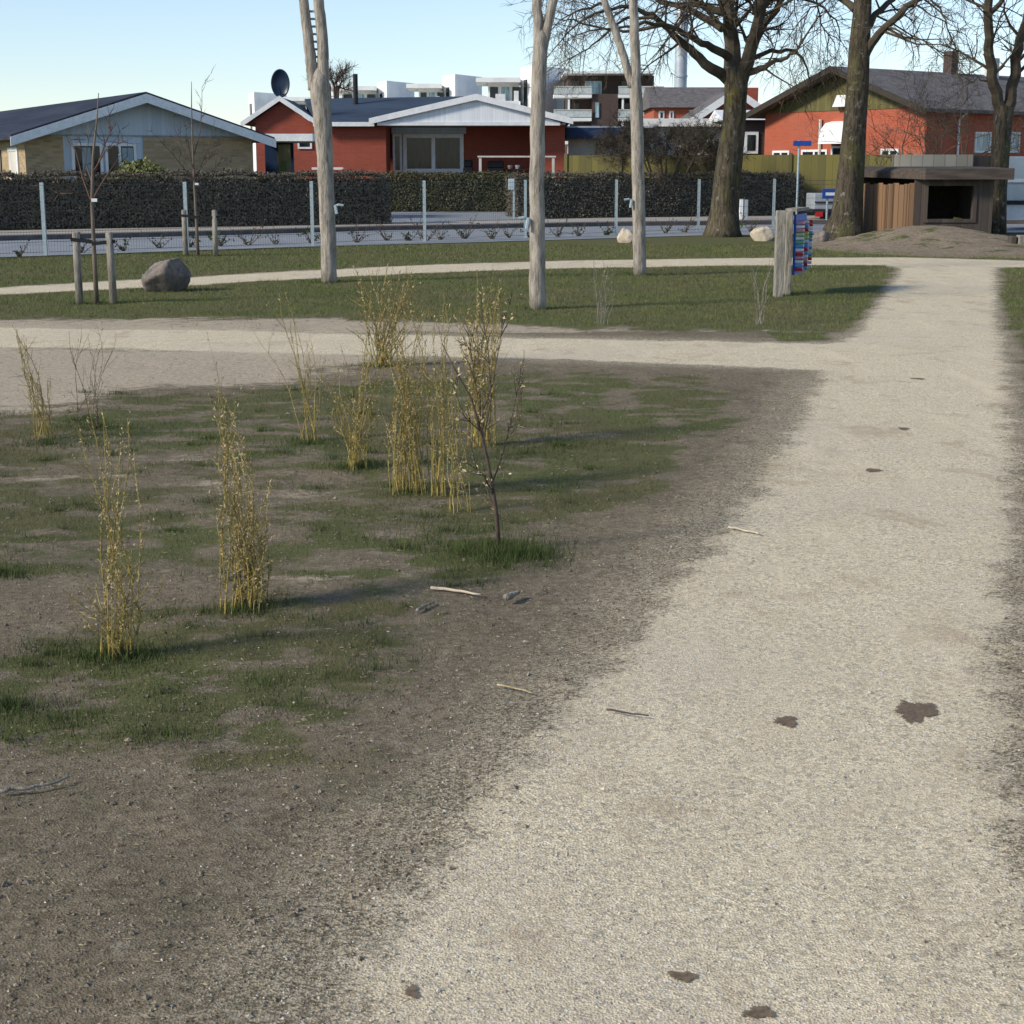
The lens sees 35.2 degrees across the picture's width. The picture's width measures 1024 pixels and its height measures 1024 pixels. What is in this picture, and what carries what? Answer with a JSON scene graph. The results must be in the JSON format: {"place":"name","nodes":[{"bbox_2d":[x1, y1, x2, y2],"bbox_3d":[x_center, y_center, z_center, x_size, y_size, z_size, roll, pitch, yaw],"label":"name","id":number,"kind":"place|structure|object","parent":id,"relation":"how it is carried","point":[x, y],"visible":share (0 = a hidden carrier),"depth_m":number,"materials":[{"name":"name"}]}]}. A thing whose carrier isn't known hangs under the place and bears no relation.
{"place":"outdoors","nodes":[
{"label":"outdoors","id":0,"kind":"place"},
{"bbox_2d":[0,216,824,234],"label":"pavement","id":1,"kind":"structure","parent":0,"point":[4,232],"depth_m":45.45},
{"bbox_2d":[739,199,747,218],"bbox_3d":[7.216,-9.435,50.261,0.260,0.636,0.250,0,12,0],"label":"utility cabinet","id":2,"kind":"object","parent":1,"relation":"on","point":[743,203],"visible":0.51,"depth_m":50.15,"materials":[{"name":"white paint"}]},
{"bbox_2d":[391,212,529,221],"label":"driveway","id":3,"kind":"structure","parent":0,"point":[443,216],"depth_m":53.27,"materials":[{"name":"concrete"}]},
{"bbox_2d":[508,179,514,218],"bbox_3d":[-0.015,-9.833,50.652,0.210,1.252,0.180,0,12,0],"label":"post box","id":4,"kind":"object","parent":3,"relation":"on","point":[511,184],"visible":0.76,"depth_m":50.48,"materials":[{"name":"metal"}]},
{"bbox_2d":[0,215,1023,1023],"bbox_3d":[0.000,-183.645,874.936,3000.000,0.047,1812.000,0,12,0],"label":"ground","id":5,"kind":"structure","parent":0,"point":[132,369],"depth_m":6.21,"materials":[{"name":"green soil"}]},
{"bbox_2d":[9,325,53,439],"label":"willow shrub","id":6,"kind":"object","parent":5,"relation":"on","point":[40,393],"visible":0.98,"depth_m":9.69,"materials":[{"name":"yellow plant"}]},
{"bbox_2d":[0,776,69,792],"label":"stick","id":7,"kind":"object","parent":5,"relation":"on","point":[6,790],"visible":1,"depth_m":4.22,"materials":[{"name":"grey wood"}]},
{"bbox_2d":[30,93,139,303],"bbox_3d":[-4.982,-3.781,19.608,1.454,2.553,1.361,5,13,22],"label":"young tree","id":8,"kind":"object","parent":5,"relation":"on","point":[92,199],"visible":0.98,"depth_m":19.60,"materials":[{"name":"brown plant"}]},
{"bbox_2d":[69,327,116,430],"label":"willow shrub","id":9,"kind":"object","parent":5,"relation":"on","point":[96,407],"visible":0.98,"depth_m":10.07,"materials":[{"name":"brown plant"}]},
{"bbox_2d":[70,232,116,303],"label":"tree stakes","id":10,"kind":"object","parent":5,"relation":"on","point":[76,240],"visible":0.93,"depth_m":19.73,"materials":[{"name":"grey wood"}]},
{"bbox_2d":[63,401,164,659],"bbox_3d":[-1.322,0.065,5.361,0.297,0.895,0.591,0,12,0],"label":"willow shrub","id":11,"kind":"object","parent":5,"relation":"on","point":[124,608],"visible":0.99,"depth_m":5.36,"materials":[{"name":"yellow plant"}]},
{"bbox_2d":[0,92,275,178],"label":"gabled bungalow","id":12,"kind":"object","parent":5,"relation":"on","point":[32,139],"visible":0.47,"depth_m":47.19,"materials":[{"name":"yellow brick"}]},
{"bbox_2d":[8,151,16,178],"bbox_3d":[-14.511,-9.478,47.052,0.030,2.050,1.000,-7,14,-29],"label":"door","id":13,"kind":"structure","parent":12,"relation":"in","point":[11,154],"depth_m":46.92,"materials":[{"name":"white wood"}]},
{"bbox_2d":[71,143,103,178],"bbox_3d":[-12.276,-9.871,46.659,0.900,1.580,0.080,-7,14,-29],"label":"window","id":14,"kind":"structure","parent":12,"relation":"in","point":[98,146],"depth_m":46.52,"materials":[{"name":"white paint"}]},
{"bbox_2d":[104,143,136,178],"bbox_3d":[-11.423,-9.973,47.141,0.930,1.580,0.080,-7,14,-29],"label":"window","id":15,"kind":"structure","parent":12,"relation":"in","point":[108,160],"depth_m":46.96,"materials":[{"name":"white paint"}]},
{"bbox_2d":[109,157,170,178],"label":"variegated bush","id":16,"kind":"object","parent":5,"relation":"on","point":[142,165],"visible":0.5,"depth_m":44.76,"materials":[{"name":"green plant"}]},
{"bbox_2d":[141,258,190,291],"bbox_3d":[-4.692,-3.175,21.871,0.549,0.550,0.661,5,13,22],"label":"boulder","id":17,"kind":"object","parent":5,"relation":"on","point":[170,275],"visible":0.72,"depth_m":21.68,"materials":[{"name":"stone"}]},
{"bbox_2d":[145,66,232,255],"bbox_3d":[-5.981,-6.631,30.473,1.397,3.628,1.362,3,12,13],"label":"young tree","id":18,"kind":"object","parent":5,"relation":"on","point":[195,204],"visible":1,"depth_m":30.57,"materials":[{"name":"brown plant"}]},
{"bbox_2d":[0,168,392,230],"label":"hedge","id":19,"kind":"object","parent":5,"relation":"on","point":[26,212],"visible":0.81,"depth_m":43.24,"materials":[{"name":"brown plant"}]},
{"bbox_2d":[180,210,217,255],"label":"tree stakes","id":20,"kind":"object","parent":5,"relation":"on","point":[213,217],"visible":0.88,"depth_m":30.75,"materials":[{"name":"grey wood"}]},
{"bbox_2d":[196,332,279,614],"bbox_3d":[-1.006,-0.130,5.900,0.316,1.052,0.550,0,12,0],"label":"willow shrub","id":21,"kind":"object","parent":5,"relation":"on","point":[248,585],"visible":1,"depth_m":5.93,"materials":[{"name":"yellow plant"}]},
{"bbox_2d":[248,92,310,178],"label":"terraced flats","id":22,"kind":"structure","parent":5,"relation":"on","point":[257,101],"depth_m":195.59,"materials":[{"name":"white paint"}]},
{"bbox_2d":[253,134,314,178],"bbox_3d":[-7.111,-10.656,51.510,1.998,2.707,3.800,0,12,0],"label":"carport","id":23,"kind":"object","parent":5,"relation":"on","point":[279,158],"visible":0.4,"depth_m":49.80,"materials":[{"name":"blue paint"}]},
{"bbox_2d":[253,281,337,440],"bbox_3d":[-1.281,-0.893,9.685,0.523,0.977,0.343,-4,13,-19],"label":"willow shrub","id":24,"kind":"object","parent":5,"relation":"on","point":[307,409],"visible":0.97,"depth_m":9.71,"materials":[{"name":"yellow plant"}]},
{"bbox_2d":[299,0,343,282],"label":"forked pole","id":25,"kind":"object","parent":5,"relation":"on","point":[318,75],"visible":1,"depth_m":22.99,"materials":[{"name":"wood"}]},
{"bbox_2d":[301,56,359,98],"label":"bare garden tree","id":26,"kind":"object","parent":5,"relation":"on","point":[338,76],"visible":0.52,"depth_m":75.35,"materials":[{"name":"plant"}]},
{"bbox_2d":[310,255,394,470],"bbox_3d":[-0.855,-0.821,8.773,0.450,1.213,0.534,0,12,0],"label":"willow shrub","id":27,"kind":"object","parent":5,"relation":"on","point":[353,449],"visible":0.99,"depth_m":8.77,"materials":[{"name":"yellow plant"}]},
{"bbox_2d":[331,81,413,97],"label":"terraced flats","id":28,"kind":"structure","parent":5,"relation":"on","point":[384,89],"depth_m":186.53,"materials":[{"name":"white paint"}]},
{"bbox_2d":[345,248,432,366],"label":"willow shrub","id":29,"kind":"object","parent":5,"relation":"on","point":[381,360],"visible":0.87,"depth_m":13.40,"materials":[{"name":"yellow plant"}]},
{"bbox_2d":[349,293,444,495],"bbox_3d":[-0.497,-0.611,8.103,0.447,1.078,0.458,-11,16,-41],"label":"willow shrub","id":30,"kind":"object","parent":5,"relation":"on","point":[411,441],"visible":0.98,"depth_m":8.10,"materials":[{"name":"yellow plant"}]},
{"bbox_2d":[240,74,572,178],"bbox_3d":[-4.057,-15.137,66.170,12.764,5.401,9.660,0,12,0],"label":"porch bungalow","id":31,"kind":"object","parent":5,"relation":"on","point":[423,135],"visible":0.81,"depth_m":62.57,"materials":[{"name":"red brick"}]},
{"bbox_2d":[271,69,289,96],"bbox_3d":[-8.928,-16.456,62.153,0.588,1.219,0.450,9,15,36],"label":"satellite dish","id":32,"kind":"object","parent":31,"relation":"on","point":[280,83],"visible":0.97,"depth_m":62.18,"materials":[{"name":"blue metal"}]},
{"bbox_2d":[393,134,401,172],"bbox_3d":[-4.588,-14.375,64.593,0.369,1.506,0.080,0,12,0],"label":"door","id":33,"kind":"structure","parent":31,"relation":"in","point":[397,138],"depth_m":64.57,"materials":[{"name":"white paint"}]},
{"bbox_2d":[403,134,463,172],"bbox_3d":[-3.151,-14.375,64.593,2.429,1.506,0.080,0,12,0],"label":"window","id":34,"kind":"structure","parent":31,"relation":"in","point":[424,153],"depth_m":64.58,"materials":[{"name":"white glass"}]},
{"bbox_2d":[0,179,833,255],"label":"fence","id":35,"kind":"object","parent":5,"relation":"on","point":[43,215],"visible":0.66,"depth_m":35.80,"materials":[{"name":"metal"}]},
{"bbox_2d":[0,253,856,773],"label":"grass tufts","id":36,"kind":"object","parent":5,"relation":"on","point":[512,551],"visible":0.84,"depth_m":6.76,"materials":[{"name":"green plant"}]},
{"bbox_2d":[414,286,471,495],"bbox_3d":[-0.374,-0.595,8.010,0.251,1.088,0.535,-3,12,-14],"label":"willow shrub","id":37,"kind":"object","parent":5,"relation":"on","point":[441,463],"visible":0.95,"depth_m":8.03,"materials":[{"name":"yellow plant"}]},
{"bbox_2d":[406,74,481,96],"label":"terraced flats","id":38,"kind":"structure","parent":5,"relation":"on","point":[457,85],"depth_m":176.46,"materials":[{"name":"white paint"}]},
{"bbox_2d":[383,169,521,211],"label":"hedge","id":39,"kind":"object","parent":5,"relation":"on","point":[465,199],"visible":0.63,"depth_m":59.32,"materials":[{"name":"green plant"}]},
{"bbox_2d":[430,586,480,594],"bbox_3d":[-0.214,0.303,6.199,0.217,0.013,0.021,6,13,25],"label":"stick","id":40,"kind":"object","parent":5,"relation":"on","point":[446,589],"visible":1,"depth_m":6.21,"materials":[{"name":"beige wood"}]},
{"bbox_2d":[435,357,481,514],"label":"willow shrub","id":41,"kind":"object","parent":5,"relation":"on","point":[452,455],"visible":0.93,"depth_m":7.68,"materials":[{"name":"yellow plant"}]},
{"bbox_2d":[463,160,473,176],"bbox_3d":[-1.717,-12.831,63.418,0.406,2.028,0.600,0,12,0],"label":"garden grill","id":42,"kind":"object","parent":5,"relation":"on","point":[468,166],"visible":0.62,"depth_m":63.00,"materials":[{"name":"black metal"}]},
{"bbox_2d":[441,282,526,543],"bbox_3d":[-0.109,-0.381,6.810,0.382,1.164,0.235,-5,13,-24],"label":"brown sapling","id":43,"kind":"object","parent":5,"relation":"on","point":[492,490],"visible":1,"depth_m":6.79,"materials":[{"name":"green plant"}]},
{"bbox_2d":[447,265,521,446],"bbox_3d":[-0.194,-0.908,9.449,0.429,1.105,0.546,5,13,21],"label":"willow shrub","id":44,"kind":"object","parent":5,"relation":"on","point":[481,368],"visible":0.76,"depth_m":9.48,"materials":[{"name":"yellow plant"}]},
{"bbox_2d":[487,160,504,176],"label":"covered chairs","id":45,"kind":"object","parent":5,"relation":"on","point":[496,166],"visible":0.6,"depth_m":63.01,"materials":[{"name":"black fabric"}]},
{"bbox_2d":[503,590,519,600],"bbox_3d":[-0.001,0.313,6.111,0.035,0.029,0.098,5,13,22],"label":"stone","id":46,"kind":"object","parent":5,"relation":"on","point":[508,596],"visible":1,"depth_m":6.08,"materials":[{"name":"grey stone"}]},
{"bbox_2d":[0,219,1023,240],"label":"kerb","id":47,"kind":"structure","parent":5,"relation":"on","point":[317,229],"depth_m":43.59,"materials":[{"name":"concrete"}]},
{"bbox_2d":[478,156,555,177],"bbox_3d":[0.182,-12.635,62.176,3.008,2.159,0.150,0,12,0],"label":"terrace railing","id":48,"kind":"object","parent":5,"relation":"on","point":[553,164],"visible":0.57,"depth_m":61.94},
{"bbox_2d":[512,350,525,427],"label":"willow shrub","id":49,"kind":"object","parent":5,"relation":"on","point":[521,391],"visible":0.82,"depth_m":10.21,"materials":[{"name":"brown plant"}]},
{"bbox_2d":[476,66,569,112],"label":"terraced flats","id":50,"kind":"structure","parent":5,"relation":"on","point":[508,90],"depth_m":167.48,"materials":[{"name":"white paint"}]},
{"bbox_2d":[518,0,557,309],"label":"forked pole","id":51,"kind":"object","parent":5,"relation":"on","point":[542,27],"visible":0.98,"depth_m":18.61,"materials":[{"name":"wood"}]},
{"bbox_2d":[587,253,616,323],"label":"willow shrub","id":52,"kind":"object","parent":5,"relation":"on","point":[602,319],"visible":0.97,"depth_m":17.07,"materials":[{"name":"brown plant"}]},
{"bbox_2d":[553,71,663,153],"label":"balcony apartments","id":53,"kind":"structure","parent":5,"relation":"on","point":[592,109],"depth_m":155.43,"materials":[{"name":"brown brick"}]},
{"bbox_2d":[585,81,601,93],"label":"window","id":54,"kind":"structure","parent":53,"relation":"in","point":[596,86],"depth_m":157.21,"materials":[{"name":"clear glass"}]},
{"bbox_2d":[601,0,646,274],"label":"forked pole","id":55,"kind":"object","parent":5,"relation":"on","point":[632,72],"visible":0.97,"depth_m":24.73,"materials":[{"name":"wood"}]},
{"bbox_2d":[617,228,632,242],"bbox_3d":[2.612,-6.218,36.578,0.460,0.471,0.329,4,13,20],"label":"boulder","id":56,"kind":"object","parent":5,"relation":"on","point":[625,235],"visible":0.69,"depth_m":36.44,"materials":[{"name":"beige stone"}]},
{"bbox_2d":[504,169,804,218],"bbox_3d":[4.911,-10.725,54.418,10.547,1.715,1.474,-4,13,-18],"label":"hedge","id":57,"kind":"object","parent":5,"relation":"on","point":[585,194],"visible":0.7,"depth_m":53.71,"materials":[{"name":"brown plant"}]},
{"bbox_2d":[581,104,756,192],"bbox_3d":[5.373,-12.053,55.180,5.258,3.958,5.566,-9,15,-37],"label":"bare garden tree","id":58,"kind":"object","parent":5,"relation":"on","point":[699,140],"visible":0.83,"depth_m":54.74,"materials":[{"name":"brown plant"}]},
{"bbox_2d":[674,0,687,86],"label":"steel chimney","id":59,"kind":"object","parent":5,"relation":"on","point":[680,70],"visible":0.16,"depth_m":182.90,"materials":[{"name":"silver metal"}]},
{"bbox_2d":[505,0,898,236],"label":"bare tree","id":60,"kind":"object","parent":5,"relation":"on","point":[734,73],"visible":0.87,"depth_m":38.90,"materials":[{"name":"brown plant"}]},
{"bbox_2d":[709,110,764,154],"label":"outbuilding","id":61,"kind":"structure","parent":5,"relation":"on","point":[754,140],"depth_m":64.25,"materials":[{"name":"brown brick"}]},
{"bbox_2d":[744,132,758,153],"bbox_3d":[9.537,-14.731,64.293,0.564,0.849,0.100,0,12,0],"label":"window","id":62,"kind":"structure","parent":61,"relation":"in","point":[751,138],"depth_m":64.25,"materials":[{"name":"white paint"}]},
{"bbox_2d":[564,153,912,215],"bbox_3d":[7.786,-11.563,57.015,12.320,2.202,0.150,4,13,17],"label":"board fence","id":63,"kind":"object","parent":5,"relation":"on","point":[818,167],"visible":0.15,"depth_m":56.38,"materials":[{"name":"green wood"}]},
{"bbox_2d":[750,226,774,240],"bbox_3d":[5.872,-6.431,37.578,0.644,0.449,0.439,0,12,0],"label":"boulder","id":64,"kind":"object","parent":5,"relation":"on","point":[765,233],"visible":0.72,"depth_m":37.40,"materials":[{"name":"beige stone"}]},
{"bbox_2d":[750,254,775,324],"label":"willow shrub","id":65,"kind":"object","parent":5,"relation":"on","point":[760,317],"visible":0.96,"depth_m":17.12,"materials":[{"name":"brown plant"}]},
{"bbox_2d":[773,207,812,296],"bbox_3d":[3.781,-3.457,21.474,0.291,1.166,1.369,5,13,23],"label":"activity board","id":66,"kind":"object","parent":5,"relation":"on","point":[785,235],"visible":0.94,"depth_m":21.16,"materials":[{"name":"grey wood"}]},
{"bbox_2d":[793,140,810,213],"bbox_3d":[8.856,-10.118,49.454,0.554,2.506,0.115,0,12,0],"label":"street sign","id":67,"kind":"object","parent":5,"relation":"on","point":[798,143],"visible":0.94,"depth_m":49.28,"materials":[{"name":"metal"}]},
{"bbox_2d":[804,193,833,218],"bbox_3d":[10.204,-9.629,51.007,1.645,0.906,1.510,0,12,0],"label":"cargo trailer","id":68,"kind":"object","parent":5,"relation":"on","point":[815,203],"visible":0.21,"depth_m":50.32,"materials":[{"name":"silver metal"}]},
{"bbox_2d":[811,230,829,242],"bbox_3d":[6.820,-6.020,35.615,0.400,0.411,0.336,0,12,0],"label":"boulder","id":69,"kind":"object","parent":5,"relation":"on","point":[821,236],"visible":0.6,"depth_m":35.51,"materials":[{"name":"stone"}]},
{"bbox_2d":[822,189,834,219],"bbox_3d":[9.720,-9.368,49.403,0.464,1.061,0.125,0,12,0],"label":"road sign","id":70,"kind":"object","parent":5,"relation":"on","point":[827,193],"visible":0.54,"depth_m":49.28,"materials":[{"name":"metal"}]},
{"bbox_2d":[748,0,1023,239],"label":"bare tree","id":71,"kind":"object","parent":5,"relation":"on","point":[845,218],"visible":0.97,"depth_m":37.72,"materials":[{"name":"brown plant"}]},
{"bbox_2d":[787,38,1023,165],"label":"bare garden tree","id":72,"kind":"object","parent":5,"relation":"on","point":[940,112],"visible":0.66,"depth_m":51.97,"materials":[{"name":"brown plant"}]},
{"bbox_2d":[792,225,1023,257],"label":"soil mound","id":73,"kind":"object","parent":5,"relation":"on","point":[940,241],"visible":0.8,"depth_m":33.21,"materials":[{"name":"beige sand"}]},
{"bbox_2d":[892,155,973,165],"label":"pale board wall","id":74,"kind":"structure","parent":5,"relation":"on","point":[932,160],"depth_m":42.99,"materials":[{"name":"grey wood"}]},
{"bbox_2d":[863,166,1014,232],"bbox_3d":[10.129,-7.508,39.067,3.325,1.704,3.250,0,12,0],"label":"play hut","id":75,"kind":"object","parent":5,"relation":"on","point":[898,196],"visible":0.62,"depth_m":37.94,"materials":[{"name":"brown wood"}]},
{"bbox_2d":[923,182,977,222],"bbox_3d":[10.283,-7.273,37.870,1.246,0.925,0.170,0,12,0],"label":"window frame","id":76,"kind":"structure","parent":75,"relation":"in","point":[974,185],"depth_m":37.80,"materials":[{"name":"grey wood"}]},
{"bbox_2d":[876,0,1023,233],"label":"bare tree","id":77,"kind":"object","parent":5,"relation":"on","point":[1002,129],"visible":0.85,"depth_m":41.15,"materials":[{"name":"brown plant"}]},
{"bbox_2d":[974,156,990,166],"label":"brown board wall","id":78,"kind":"structure","parent":5,"relation":"on","point":[983,161],"depth_m":43.09,"materials":[{"name":"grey wood"}]},
{"bbox_2d":[0,258,1023,1023],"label":"gravel path","id":79,"kind":"structure","parent":0,"point":[930,322],"depth_m":4.50,"materials":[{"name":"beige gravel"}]},
{"bbox_2d":[404,984,418,997],"bbox_3d":[-0.201,0.952,3.203,0.031,0.001,0.061,-2,12,-10],"label":"mud patch","id":80,"kind":"object","parent":79,"relation":"on","point":[411,991],"visible":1,"depth_m":3.20,"materials":[{"name":"soil"}]},
{"bbox_2d":[667,970,697,981],"bbox_3d":[0.346,0.939,3.261,0.066,0.001,0.053,0,12,0],"label":"mud patch","id":81,"kind":"object","parent":79,"relation":"on","point":[685,976],"visible":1,"depth_m":3.26,"materials":[{"name":"brown soil"}]},
{"bbox_2d":[741,1005,775,1017],"bbox_3d":[0.475,0.969,3.124,0.075,0.001,0.054,0,12,0],"label":"mud patch","id":82,"kind":"object","parent":79,"relation":"on","point":[758,1011],"visible":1,"depth_m":3.12,"materials":[{"name":"soil"}]},
{"bbox_2d":[773,716,796,727],"bbox_3d":[0.809,0.620,4.775,0.081,0.001,0.118,2,12,9],"label":"mud patch","id":83,"kind":"object","parent":79,"relation":"on","point":[789,721],"visible":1,"depth_m":4.77,"materials":[{"name":"soil"}]},
{"bbox_2d":[895,700,938,722],"bbox_3d":[1.218,0.604,4.860,0.147,0.001,0.238,5,13,21],"label":"mud patch","id":84,"kind":"object","parent":79,"relation":"on","point":[913,711],"visible":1,"depth_m":4.88,"materials":[{"name":"brown soil"}]},
{"bbox_2d":[0,243,1023,342],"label":"lawn grass","id":85,"kind":"structure","parent":0,"point":[456,284],"depth_m":22.60,"materials":[{"name":"green plant"}]},
{"bbox_2d":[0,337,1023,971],"bbox_3d":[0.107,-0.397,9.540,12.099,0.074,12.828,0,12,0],"label":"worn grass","id":86,"kind":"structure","parent":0,"point":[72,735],"depth_m":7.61,"materials":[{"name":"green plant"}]},
{"bbox_2d":[0,224,1023,256],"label":"road","id":87,"kind":"structure","parent":0,"point":[11,246],"depth_m":38.01,"materials":[{"name":"grey asphalt"}]},
{"bbox_2d":[207,229,234,245],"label":"shrub","id":88,"kind":"object","parent":87,"relation":"on","point":[220,243],"visible":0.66,"depth_m":34.52,"materials":[{"name":"brown plant"}]},
{"bbox_2d":[231,219,266,244],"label":"shrub","id":89,"kind":"object","parent":87,"relation":"on","point":[245,240],"visible":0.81,"depth_m":34.98,"materials":[{"name":"brown plant"}]},
{"bbox_2d":[348,216,376,242],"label":"shrub","id":90,"kind":"object","parent":87,"relation":"on","point":[359,240],"visible":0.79,"depth_m":36.33,"materials":[{"name":"brown plant"}]},
{"bbox_2d":[401,206,441,240],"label":"shrub","id":91,"kind":"object","parent":87,"relation":"on","point":[419,233],"visible":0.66,"depth_m":37.39,"materials":[{"name":"brown plant"}]},
{"bbox_2d":[448,215,478,238],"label":"shrub","id":92,"kind":"object","parent":87,"relation":"on","point":[466,235],"visible":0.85,"depth_m":38.34,"materials":[{"name":"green plant"}]},
{"bbox_2d":[1007,156,1023,218],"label":"cargo trailer","id":93,"kind":"object","parent":87,"relation":"on","point":[1015,198],"visible":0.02,"depth_m":44.14,"materials":[{"name":"white metal"}]},
{"bbox_2d":[0,0,1023,127],"label":"sky","id":94,"kind":"structure","parent":0,"point":[52,51],"materials":[{"name":"blue"}]},
{"bbox_2d":[565,126,652,154],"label":"blue roofed garage","id":95,"kind":"structure","parent":0,"point":[578,143],"depth_m":64.45,"materials":[{"name":"blue paint"}]},
{"bbox_2d":[643,119,721,154],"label":"row house","id":96,"kind":"structure","parent":0,"point":[664,122],"depth_m":66.38,"materials":[{"name":"white paint"}]},
{"bbox_2d":[643,87,723,118],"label":"row house","id":97,"kind":"structure","parent":0,"point":[677,102],"depth_m":118.23,"materials":[{"name":"orange brick"}]},
{"bbox_2d":[680,88,760,118],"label":"row house","id":98,"kind":"structure","parent":0,"point":[712,104],"depth_m":81.55,"materials":[{"name":"white brick"}]},
{"bbox_2d":[746,51,1023,155],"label":"orange brick house","id":99,"kind":"structure","parent":0,"point":[785,130],"depth_m":59.27,"materials":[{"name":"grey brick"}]},
{"bbox_2d":[801,149,827,154],"bbox_3d":[11.379,-13.187,60.703,0.080,0.898,1.298,-9,15,-36],"label":"window","id":100,"kind":"structure","parent":99,"relation":"in","point":[825,151],"depth_m":60.61,"materials":[{"name":"white paint"}]},
{"bbox_2d":[832,95,845,106],"bbox_3d":[12.264,-15.006,58.815,0.310,0.407,1.241,-9,15,-36],"label":"gable window","id":101,"kind":"structure","parent":99,"relation":"in","point":[837,103],"depth_m":58.95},
{"bbox_2d":[974,132,991,152],"bbox_3d":[17.048,-13.390,58.387,0.918,0.733,0.070,-9,15,-36],"label":"window","id":102,"kind":"structure","parent":99,"relation":"in","point":[980,143],"depth_m":58.36,"materials":[{"name":"grey glass"}]},
{"bbox_2d":[1010,132,1020,152],"bbox_3d":[18.400,-13.619,59.388,0.950,0.746,0.070,-9,15,-36],"label":"window","id":103,"kind":"structure","parent":99,"relation":"in","point":[1018,138],"depth_m":59.51,"materials":[{"name":"grey glass"}]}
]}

